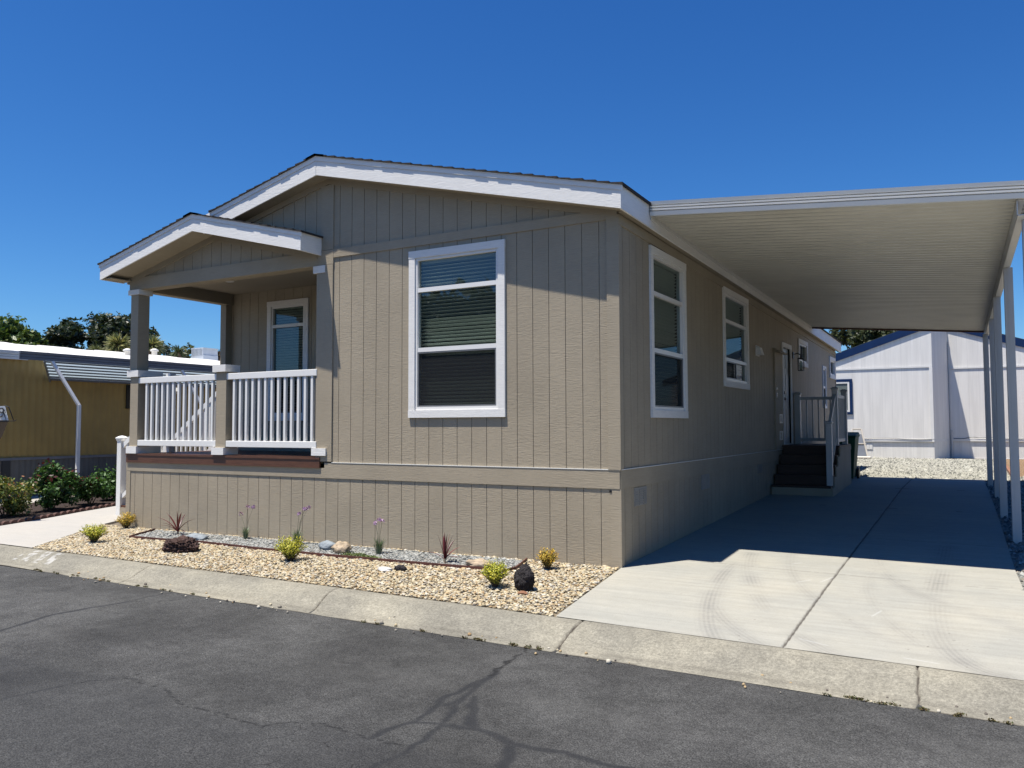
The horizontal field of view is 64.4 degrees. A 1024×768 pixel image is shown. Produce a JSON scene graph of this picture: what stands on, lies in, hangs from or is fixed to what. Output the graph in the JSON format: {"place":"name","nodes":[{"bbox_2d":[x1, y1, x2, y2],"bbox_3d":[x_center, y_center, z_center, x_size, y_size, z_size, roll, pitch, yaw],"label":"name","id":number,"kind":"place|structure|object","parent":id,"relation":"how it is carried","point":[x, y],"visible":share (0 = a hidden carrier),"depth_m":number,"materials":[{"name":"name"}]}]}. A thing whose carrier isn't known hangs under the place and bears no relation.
{"place":"outdoors","nodes":[
{"label":"outdoors","id":0,"kind":"place"},
{"bbox_2d":[0,565,42,578],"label":"street","id":1,"kind":"structure","parent":0,"point":[7,571],"depth_m":9.50,"materials":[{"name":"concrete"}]},
{"bbox_2d":[0,572,1023,767],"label":"street patch","id":2,"kind":"object","parent":1,"relation":"on","point":[102,674],"visible":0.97,"depth_m":4.90,"materials":[{"name":"grey asphalt"}]},
{"bbox_2d":[0,544,1023,726],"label":"curb","id":3,"kind":"structure","parent":1,"relation":"on","point":[976,696],"depth_m":6.16,"materials":[{"name":"concrete"}]},
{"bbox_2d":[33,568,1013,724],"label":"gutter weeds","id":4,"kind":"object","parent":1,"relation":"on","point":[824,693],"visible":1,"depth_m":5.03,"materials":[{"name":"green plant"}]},
{"bbox_2d":[69,571,1011,718],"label":"loose pebbles","id":5,"kind":"object","parent":1,"relation":"on","point":[381,622],"visible":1,"depth_m":6.52,"materials":[{"name":"stone"}]},
{"bbox_2d":[0,495,54,504],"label":"neighbour drive","id":6,"kind":"structure","parent":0,"point":[34,498],"depth_m":17.05,"materials":[{"name":"concrete"}]},
{"bbox_2d":[0,494,115,522],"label":"soil bed","id":7,"kind":"object","parent":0,"point":[38,511],"visible":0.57,"depth_m":14.97,"materials":[{"name":"brown soil"}]},
{"bbox_2d":[0,475,41,516],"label":"flowering shrub","id":8,"kind":"object","parent":7,"relation":"on","point":[12,505],"visible":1,"depth_m":13.94,"materials":[{"name":"green plant"}]},
{"bbox_2d":[20,458,82,509],"bbox_3d":[-8.302,1.830,14.723,0.889,0.995,0.943,0,-3,-7],"label":"rose bush","id":9,"kind":"object","parent":7,"relation":"on","point":[53,480],"visible":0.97,"depth_m":14.68,"materials":[{"name":"green plant"}]},
{"bbox_2d":[0,503,115,525],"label":"scalloped edging","id":10,"kind":"object","parent":7,"relation":"on","point":[26,519],"visible":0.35,"depth_m":13.92,"materials":[{"name":"ceramic"}]},
{"bbox_2d":[68,474,112,504],"bbox_3d":[-8.048,2.025,15.512,0.806,0.632,0.810,2,-4,-34],"label":"rose bush","id":11,"kind":"object","parent":7,"relation":"on","point":[90,488],"visible":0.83,"depth_m":15.35,"materials":[{"name":"green plant"}]},
{"bbox_2d":[89,461,116,500],"bbox_3d":[-7.823,1.985,16.410,0.966,0.886,1.248,-3,-4,42],"label":"rose bush","id":12,"kind":"object","parent":7,"relation":"on","point":[111,479],"visible":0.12,"depth_m":16.18,"materials":[{"name":"green plant"}]},
{"bbox_2d":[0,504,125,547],"bbox_3d":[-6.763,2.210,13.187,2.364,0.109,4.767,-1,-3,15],"label":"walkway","id":13,"kind":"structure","parent":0,"point":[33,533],"depth_m":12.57,"materials":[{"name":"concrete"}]},
{"bbox_2d":[115,388,215,515],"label":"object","id":14,"kind":"structure","parent":13,"relation":"on","point":[122,442],"depth_m":13.94,"materials":[{"name":"white wood"}]},
{"bbox_2d":[3,493,122,547],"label":"ground","id":15,"kind":"structure","parent":0,"point":[118,524],"depth_m":12.99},
{"bbox_2d":[0,313,29,342],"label":"broadleaf tree","id":16,"kind":"object","parent":15,"relation":"on","point":[11,327],"visible":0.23,"depth_m":30.56,"materials":[{"name":"green plant"}]},
{"bbox_2d":[12,327,48,345],"bbox_3d":[-17.352,0.404,28.889,1.972,4.880,1.947,-1,-3,8],"label":"broadleaf tree","id":17,"kind":"object","parent":15,"relation":"on","point":[29,337],"visible":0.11,"depth_m":28.65,"materials":[{"name":"green plant"}]},
{"bbox_2d":[41,317,88,349],"bbox_3d":[-19.789,0.086,35.753,3.145,6.248,2.887,-2,-3,30],"label":"oak tree","id":18,"kind":"object","parent":15,"relation":"on","point":[68,333],"visible":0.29,"depth_m":35.53,"materials":[{"name":"green plant"}]},
{"bbox_2d":[32,521,117,547],"bbox_3d":[-6.215,2.238,12.764,0.504,0.213,4.364,-1,-3,7],"label":"walkway edge","id":19,"kind":"object","parent":15,"relation":"on","point":[113,522],"visible":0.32,"depth_m":13.00,"materials":[{"name":"concrete"}]},
{"bbox_2d":[88,344,103,349],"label":"yucca tree","id":20,"kind":"object","parent":15,"relation":"on","point":[96,347],"visible":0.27,"depth_m":24.95,"materials":[{"name":"green plant"}]},
{"bbox_2d":[79,311,130,350],"bbox_3d":[-18.721,-0.046,37.900,3.124,6.721,4.360,0,-3,-13],"label":"oak tree","id":21,"kind":"object","parent":15,"relation":"on","point":[104,325],"visible":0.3,"depth_m":37.02,"materials":[{"name":"green plant"}]},
{"bbox_2d":[0,342,219,498],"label":"ochre house","id":22,"kind":"structure","parent":15,"relation":"on","point":[69,407],"depth_m":18.22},
{"bbox_2d":[0,405,15,438],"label":"window","id":23,"kind":"structure","parent":22,"relation":"attached to","point":[3,416],"depth_m":13.23,"materials":[{"name":"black metal"}]},
{"bbox_2d":[125,385,129,408],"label":"window","id":24,"kind":"structure","parent":22,"relation":"in","point":[127,386],"depth_m":19.60,"materials":[{"name":"black glass"}]},
{"bbox_2d":[104,332,129,351],"bbox_3d":[-11.590,0.549,23.907,0.911,4.212,0.916,-2,-3,30],"label":"yucca tree","id":25,"kind":"object","parent":15,"relation":"on","point":[118,343],"visible":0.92,"depth_m":23.86,"materials":[{"name":"green plant"}]},
{"bbox_2d":[128,326,165,354],"bbox_3d":[-16.984,0.287,37.773,2.227,6.028,1.985,-2,-3,30],"label":"oak tree","id":26,"kind":"object","parent":15,"relation":"on","point":[153,332],"visible":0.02,"depth_m":37.80,"materials":[{"name":"green plant"}]},
{"bbox_2d":[149,334,164,354],"bbox_3d":[-11.031,0.566,24.910,0.884,4.278,0.848,-2,-3,30],"label":"yucca tree","id":27,"kind":"object","parent":15,"relation":"on","point":[154,343],"visible":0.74,"depth_m":24.94,"materials":[{"name":"green plant"}]},
{"bbox_2d":[159,343,173,356],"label":"conifer tree","id":28,"kind":"object","parent":15,"relation":"on","point":[167,350],"visible":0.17,"depth_m":33.84,"materials":[{"name":"green plant"}]},
{"bbox_2d":[169,345,188,357],"bbox_3d":[-11.091,0.744,26.911,0.665,4.130,0.660,-2,-3,30],"label":"yucca tree","id":29,"kind":"object","parent":15,"relation":"on","point":[177,352],"visible":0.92,"depth_m":26.93,"materials":[{"name":"green plant"}]},
{"bbox_2d":[181,342,193,358],"bbox_3d":[-14.329,0.666,35.897,1.205,5.061,1.202,-2,-3,30],"label":"loose tree","id":30,"kind":"object","parent":15,"relation":"on","point":[189,351],"visible":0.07,"depth_m":35.94,"materials":[{"name":"green plant"}]},
{"bbox_2d":[97,153,841,567],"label":"manufactured house","id":31,"kind":"structure","parent":15,"relation":"on","point":[511,365],"depth_m":10.21,"materials":[{"name":"beige wood"}]},
{"bbox_2d":[266,298,308,420],"bbox_3d":[-3.698,-0.392,13.553,0.936,2.010,0.158,-2,-3,30],"label":"window","id":32,"kind":"structure","parent":31,"relation":"in","point":[302,304],"depth_m":13.60,"materials":[{"name":"white plastic"}]},
{"bbox_2d":[408,239,505,417],"bbox_3d":[-0.638,-0.623,9.690,1.365,2.040,0.158,-2,-3,30],"label":"window","id":33,"kind":"structure","parent":31,"relation":"in","point":[468,380],"depth_m":9.68,"materials":[{"name":"white plastic"}]},
{"bbox_2d":[649,245,688,417],"bbox_3d":[1.885,-0.588,10.056,0.158,2.016,1.342,-2,-3,30],"label":"window","id":34,"kind":"structure","parent":31,"relation":"in","point":[668,368],"depth_m":10.14,"materials":[{"name":"white plastic"}]},
{"bbox_2d":[722,286,749,389],"bbox_3d":[3.498,-0.685,12.902,0.158,1.509,1.542,-2,-3,30],"label":"window","id":35,"kind":"structure","parent":31,"relation":"in","point":[732,301],"depth_m":13.06,"materials":[{"name":"white plastic"}]},
{"bbox_2d":[772,348,787,449],"bbox_3d":[5.112,0.284,15.452,0.130,1.900,0.770,-2,-3,30],"label":"utility door","id":36,"kind":"structure","parent":31,"relation":"in","point":[777,354],"depth_m":15.38,"materials":[{"name":"beige"}]},
{"bbox_2d":[783,348,789,442],"bbox_3d":[5.474,0.234,16.244,0.101,1.900,0.740,-2,-3,30],"label":"side door","id":37,"kind":"structure","parent":31,"relation":"in","point":[786,380],"depth_m":16.34,"materials":[{"name":"metal"}]},
{"bbox_2d":[797,338,807,367],"bbox_3d":[6.356,-0.669,17.872,0.098,0.575,1.086,-2,-3,30],"label":"window","id":38,"kind":"structure","parent":31,"relation":"in","point":[802,344],"depth_m":17.89,"materials":[{"name":"white plastic"}]},
{"bbox_2d":[822,366,826,407],"bbox_3d":[7.768,0.082,20.313,0.098,1.050,0.526,-2,-3,30],"label":"window","id":39,"kind":"structure","parent":31,"relation":"in","point":[824,377],"depth_m":20.41,"materials":[{"name":"white plastic"}]},
{"bbox_2d":[829,356,835,379],"bbox_3d":[8.443,-0.418,21.532,0.098,0.570,0.946,-2,-3,30],"label":"window","id":40,"kind":"structure","parent":31,"relation":"in","point":[832,366],"depth_m":21.51,"materials":[{"name":"white plastic"}]},
{"bbox_2d":[650,180,1023,543],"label":"carport","id":41,"kind":"object","parent":31,"relation":"attached to","point":[935,258],"visible":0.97,"depth_m":10.04,"materials":[{"name":"white metal"}]},
{"bbox_2d":[771,387,851,496],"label":"entry steps","id":42,"kind":"structure","parent":15,"relation":"on","point":[817,470],"depth_m":15.10,"materials":[{"name":"brown"}]},
{"bbox_2d":[829,329,894,352],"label":"laurel tree","id":43,"kind":"object","parent":15,"relation":"on","point":[853,338],"visible":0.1,"depth_m":43.16,"materials":[{"name":"green plant"}]},
{"bbox_2d":[33,524,619,616],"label":"tan gravel","id":44,"kind":"structure","parent":0,"point":[105,545],"depth_m":8.57,"materials":[{"name":"beige gravel"}]},
{"bbox_2d":[79,523,108,541],"bbox_3d":[-5.630,2.004,10.957,0.355,0.265,0.356,0,-3,-5],"label":"feathery shrub","id":45,"kind":"object","parent":44,"relation":"on","point":[92,534],"visible":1,"depth_m":10.91,"materials":[{"name":"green plant"}]},
{"bbox_2d":[115,512,136,527],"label":"feathery shrub","id":46,"kind":"object","parent":44,"relation":"on","point":[126,521],"visible":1,"depth_m":12.26,"materials":[{"name":"yellow plant"}]},
{"bbox_2d":[161,535,199,553],"bbox_3d":[-4.118,2.005,10.130,0.556,0.266,0.356,0,-3,5],"label":"lava rock","id":47,"kind":"object","parent":44,"relation":"on","point":[182,544],"visible":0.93,"depth_m":10.02,"materials":[{"name":"brown stone"}]},
{"bbox_2d":[274,534,308,560],"bbox_3d":[-2.541,1.874,9.320,0.393,0.313,0.388,-2,-3,30],"label":"feathery shrub","id":48,"kind":"object","parent":44,"relation":"on","point":[288,549],"visible":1,"depth_m":9.29,"materials":[{"name":"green plant"}]},
{"bbox_2d":[129,528,527,572],"bbox_3d":[-2.658,2.050,10.209,6.352,0.111,0.709,-2,-3,30],"label":"garden edging","id":49,"kind":"object","parent":44,"relation":"on","point":[359,557],"visible":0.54,"depth_m":9.43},
{"bbox_2d":[377,566,392,571],"bbox_3d":[-1.358,1.977,8.691,0.201,0.048,0.118,-2,-3,30],"label":"white stone","id":50,"kind":"object","parent":44,"relation":"on","point":[384,568],"visible":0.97,"depth_m":8.65,"materials":[{"name":"stone"}]},
{"bbox_2d":[394,564,407,571],"bbox_3d":[-1.179,1.961,8.658,0.167,0.090,0.112,-2,-3,30],"label":"rock","id":51,"kind":"object","parent":44,"relation":"on","point":[400,567],"visible":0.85,"depth_m":8.62,"materials":[{"name":"grey stone"}]},
{"bbox_2d":[480,558,510,587],"bbox_3d":[-0.153,1.803,7.766,0.310,0.280,0.313,-2,-3,30],"label":"feathery shrub","id":52,"kind":"object","parent":44,"relation":"on","point":[493,574],"visible":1,"depth_m":7.72,"materials":[{"name":"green plant"}]},
{"bbox_2d":[518,591,527,594],"bbox_3d":[0.102,1.921,7.471,0.102,0.042,0.074,-2,-3,30],"label":"orange chip","id":53,"kind":"object","parent":44,"relation":"on","point":[523,592],"visible":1,"depth_m":7.45,"materials":[{"name":"orange stone"}]},
{"bbox_2d":[514,562,534,591],"bbox_3d":[0.111,1.833,7.625,0.214,0.324,0.180,-2,-3,30],"label":"lava rock","id":54,"kind":"object","parent":44,"relation":"on","point":[524,578],"visible":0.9,"depth_m":7.57,"materials":[{"name":"black stone"}]},
{"bbox_2d":[536,547,558,569],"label":"feathery shrub","id":55,"kind":"object","parent":44,"relation":"on","point":[547,559],"visible":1,"depth_m":8.49,"materials":[{"name":"yellow plant"}]},
{"bbox_2d":[137,529,522,569],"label":"grey gravel","id":56,"kind":"structure","parent":0,"point":[408,555],"depth_m":9.86,"materials":[{"name":"grey gravel"}]},
{"bbox_2d":[161,512,190,533],"bbox_3d":[-4.765,1.970,11.477,0.458,0.369,0.532,2,-4,-38],"label":"cordyline","id":57,"kind":"object","parent":56,"relation":"on","point":[178,527],"visible":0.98,"depth_m":11.53,"materials":[{"name":"red plant"}]},
{"bbox_2d":[188,533,208,539],"bbox_3d":[-4.284,2.090,11.095,0.346,0.113,0.213,-2,-3,30],"label":"flat stone","id":58,"kind":"object","parent":56,"relation":"on","point":[197,536],"visible":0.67,"depth_m":11.02,"materials":[{"name":"white stone"}]},
{"bbox_2d":[239,505,254,538],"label":"flowering clump","id":59,"kind":"object","parent":56,"relation":"on","point":[245,535],"visible":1,"depth_m":10.98,"materials":[{"name":"green plant"}]},
{"bbox_2d":[291,505,310,543],"bbox_3d":[-2.735,1.811,10.494,0.294,0.508,0.222,0,-3,-6],"label":"flowering clump","id":60,"kind":"object","parent":56,"relation":"on","point":[298,513],"visible":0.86,"depth_m":10.46,"materials":[{"name":"green plant"}]},
{"bbox_2d":[338,551,381,557],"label":"ground cover","id":61,"kind":"object","parent":56,"relation":"on","point":[359,554],"visible":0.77,"depth_m":9.49,"materials":[{"name":"green plant"}]},
{"bbox_2d":[369,518,384,553],"bbox_3d":[-1.572,1.800,9.646,0.196,0.430,0.221,-1,-3,14],"label":"flowering clump","id":62,"kind":"object","parent":56,"relation":"on","point":[378,547],"visible":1,"depth_m":9.64,"materials":[{"name":"green plant"}]},
{"bbox_2d":[466,558,490,566],"bbox_3d":[-0.349,1.935,8.735,0.380,0.124,0.172,-2,-3,30],"label":"long stone","id":63,"kind":"object","parent":56,"relation":"on","point":[479,562],"visible":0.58,"depth_m":8.70,"materials":[{"name":"beige stone"}]},
{"bbox_2d":[0,0,1023,355],"label":"sky","id":64,"kind":"structure","parent":0,"point":[121,120],"materials":[{"name":"blue"}]},
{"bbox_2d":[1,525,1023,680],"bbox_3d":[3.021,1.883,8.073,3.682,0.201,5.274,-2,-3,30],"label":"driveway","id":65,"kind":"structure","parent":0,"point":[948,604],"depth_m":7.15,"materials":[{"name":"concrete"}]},
{"bbox_2d":[709,476,1005,541],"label":"driveway","id":66,"kind":"structure","parent":0,"point":[965,509],"depth_m":12.30,"materials":[{"name":"concrete"}]},
{"bbox_2d":[839,432,859,478],"bbox_3d":[7.271,1.570,17.793,0.573,1.019,0.730,-2,-3,30],"label":"wheelie bin","id":67,"kind":"object","parent":66,"relation":"on","point":[853,439],"visible":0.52,"depth_m":17.46,"materials":[{"name":"green plastic"}]},
{"bbox_2d":[985,479,1023,589],"bbox_3d":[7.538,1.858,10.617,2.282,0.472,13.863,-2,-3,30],"label":"side gravel","id":68,"kind":"structure","parent":0,"point":[1019,557],"depth_m":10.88,"materials":[{"name":"grey gravel"}]},
{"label":"yard ground","id":69,"kind":"structure","parent":0,"visible":0},
{"bbox_2d":[836,331,1023,458],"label":"white house","id":70,"kind":"structure","parent":69,"relation":"on","point":[916,394],"depth_m":27.28,"materials":[{"name":"white paint"}]},
{"bbox_2d":[836,379,852,414],"bbox_3d":[10.998,0.457,28.246,1.520,1.220,0.040,-2,-3,30],"label":"window","id":71,"kind":"structure","parent":70,"relation":"in","point":[846,384],"depth_m":27.93,"materials":[{"name":"blue paint"}]},
{"bbox_2d":[856,457,1023,480],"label":"yard gravel","id":72,"kind":"structure","parent":69,"relation":"on","point":[970,469],"depth_m":21.17,"materials":[{"name":"beige gravel"}]},
{"bbox_2d":[851,428,870,458],"bbox_3d":[11.523,1.976,26.878,0.603,1.009,0.455,-2,-3,30],"label":"folding stand","id":73,"kind":"object","parent":72,"relation":"on","point":[862,451],"visible":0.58,"depth_m":26.84,"materials":[{"name":"beige plastic"}]},
{"bbox_2d":[1006,459,1023,476],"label":"mulch patch","id":74,"kind":"object","parent":69,"relation":"on","point":[1021,461],"depth_m":22.48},
{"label":"bed liner","id":75,"kind":"structure","parent":0,"visible":0},
{"bbox_2d":[318,540,335,549],"bbox_3d":[-2.266,2.006,10.029,0.214,0.163,0.232,1,-3,-21],"label":"smooth stone","id":76,"kind":"object","parent":75,"relation":"on","point":[326,545],"visible":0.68,"depth_m":9.96,"materials":[{"name":"white stone"}]},
{"bbox_2d":[331,541,351,553],"bbox_3d":[-2.056,1.991,9.800,0.238,0.196,0.218,-2,-3,30],"label":"rough stone","id":77,"kind":"object","parent":75,"relation":"on","point":[341,547],"visible":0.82,"depth_m":9.75,"materials":[{"name":"beige stone"}]},
{"bbox_2d":[431,534,459,562],"bbox_3d":[-0.734,1.821,9.006,0.372,0.360,0.213,1,-3,-27],"label":"cordyline","id":78,"kind":"object","parent":75,"relation":"on","point":[445,549],"visible":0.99,"depth_m":9.00,"materials":[{"name":"red plant"}]}
]}

